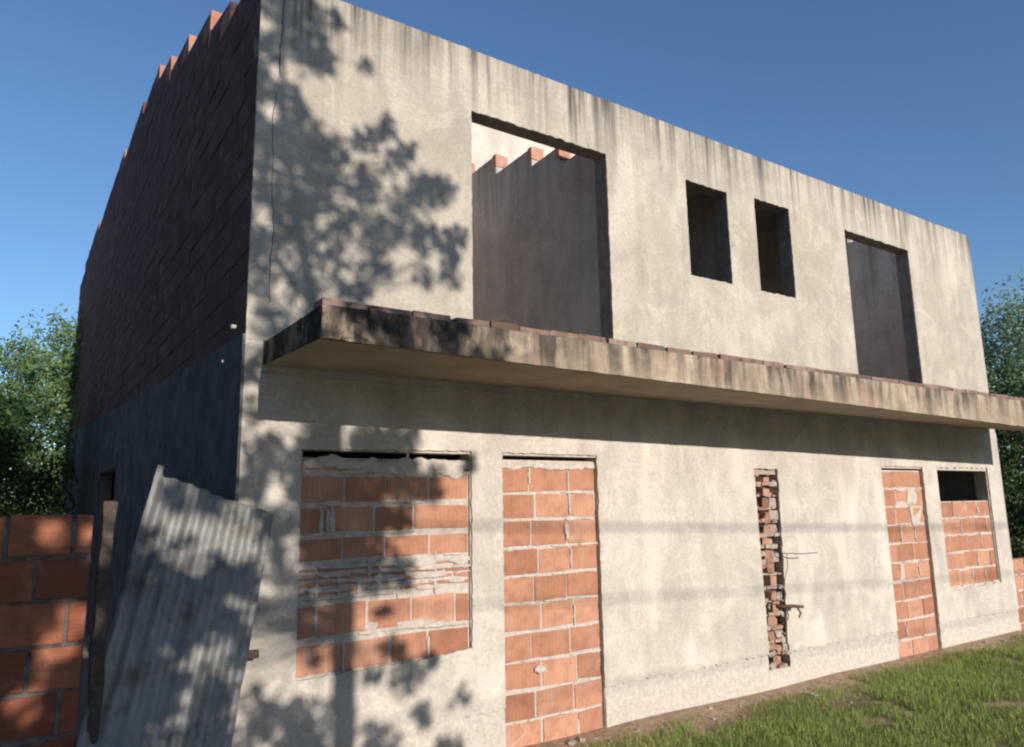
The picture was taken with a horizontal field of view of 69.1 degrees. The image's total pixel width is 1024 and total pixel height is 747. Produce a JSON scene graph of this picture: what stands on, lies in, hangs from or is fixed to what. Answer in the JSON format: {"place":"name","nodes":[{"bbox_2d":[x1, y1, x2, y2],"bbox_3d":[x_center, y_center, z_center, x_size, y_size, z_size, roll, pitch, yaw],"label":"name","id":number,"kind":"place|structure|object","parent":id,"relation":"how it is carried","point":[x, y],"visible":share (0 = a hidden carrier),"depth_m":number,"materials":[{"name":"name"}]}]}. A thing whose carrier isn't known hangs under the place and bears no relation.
{"place":"outdoors","nodes":[
{"label":"outdoors","id":0,"kind":"place"},
{"bbox_2d":[0,0,1023,501],"label":"sky","id":1,"kind":"structure","parent":0,"point":[913,107],"materials":[{"name":"blue"}]},
{"bbox_2d":[76,497,1023,746],"bbox_3d":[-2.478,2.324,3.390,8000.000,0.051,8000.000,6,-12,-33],"label":"ground","id":2,"kind":"structure","parent":0,"point":[653,721],"depth_m":6.01,"materials":[{"name":"soil"}]},
{"bbox_2d":[1,390,26,514],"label":"tree","id":3,"kind":"object","parent":2,"relation":"on","point":[10,492],"visible":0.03,"depth_m":19.56,"materials":[{"name":"green plant"}]},
{"bbox_2d":[0,341,73,513],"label":"tree","id":4,"kind":"object","parent":2,"relation":"on","point":[41,381],"visible":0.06,"depth_m":21.66,"materials":[{"name":"green plant"}]},
{"bbox_2d":[0,384,81,516],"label":"tree","id":5,"kind":"object","parent":2,"relation":"on","point":[13,450],"visible":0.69,"depth_m":12.52,"materials":[{"name":"green plant"}]},
{"bbox_2d":[0,514,93,746],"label":"boundary wall","id":6,"kind":"structure","parent":2,"relation":"on","point":[45,561],"depth_m":3.32,"materials":[{"name":"brick"}]},
{"bbox_2d":[0,300,114,516],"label":"tree","id":7,"kind":"object","parent":2,"relation":"on","point":[55,387],"visible":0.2,"depth_m":16.85,"materials":[{"name":"green plant"}]},
{"bbox_2d":[86,501,117,744],"bbox_3d":[-1.910,1.546,3.385,0.071,1.905,0.087,6,-12,-33],"label":"gate post","id":8,"kind":"object","parent":2,"relation":"on","point":[96,666],"visible":0.98,"depth_m":3.42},
{"bbox_2d":[76,465,272,746],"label":"corrugated sheet","id":9,"kind":"object","parent":2,"relation":"on","point":[178,643],"visible":0.98,"depth_m":3.79,"materials":[{"name":"grey metal"}]},
{"bbox_2d":[248,649,258,658],"bbox_3d":[-1.602,1.547,4.034,0.441,0.046,0.039,6,-12,-33],"label":"wooden stake","id":10,"kind":"object","parent":9,"relation":"attached to","point":[252,654],"visible":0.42,"depth_m":4.12,"materials":[{"name":"brown wood"}]},
{"bbox_2d":[64,0,1023,746],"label":"unfinished house","id":11,"kind":"structure","parent":2,"relation":"on","point":[508,404],"depth_m":5.90,"materials":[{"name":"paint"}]},
{"bbox_2d":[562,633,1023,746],"bbox_3d":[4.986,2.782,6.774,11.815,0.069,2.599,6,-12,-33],"label":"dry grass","id":12,"kind":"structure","parent":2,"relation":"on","point":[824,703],"depth_m":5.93,"materials":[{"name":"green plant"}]},
{"bbox_2d":[565,635,1022,745],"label":"rubble","id":13,"kind":"object","parent":2,"relation":"on","point":[569,742],"visible":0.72,"depth_m":6.00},
{"bbox_2d":[979,270,1023,549],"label":"tree","id":14,"kind":"object","parent":2,"relation":"on","point":[1003,331],"visible":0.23,"depth_m":18.48,"materials":[{"name":"green plant"}]},
{"bbox_2d":[980,323,1023,551],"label":"tree","id":15,"kind":"object","parent":2,"relation":"on","point":[991,357],"visible":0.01,"depth_m":20.70,"materials":[{"name":"green plant"}]},
{"bbox_2d":[988,360,1023,557],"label":"tree","id":16,"kind":"object","parent":2,"relation":"on","point":[1012,459],"visible":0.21,"depth_m":14.83,"materials":[{"name":"green plant"}]},
{"bbox_2d":[1012,557,1023,629],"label":"boundary wall","id":17,"kind":"structure","parent":2,"relation":"on","point":[1018,565],"depth_m":9.42,"materials":[{"name":"brick"}]},
{"bbox_2d":[572,633,1023,746],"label":"grass","id":18,"kind":"structure","parent":0,"point":[936,683],"depth_m":5.71,"materials":[{"name":"green plant"}]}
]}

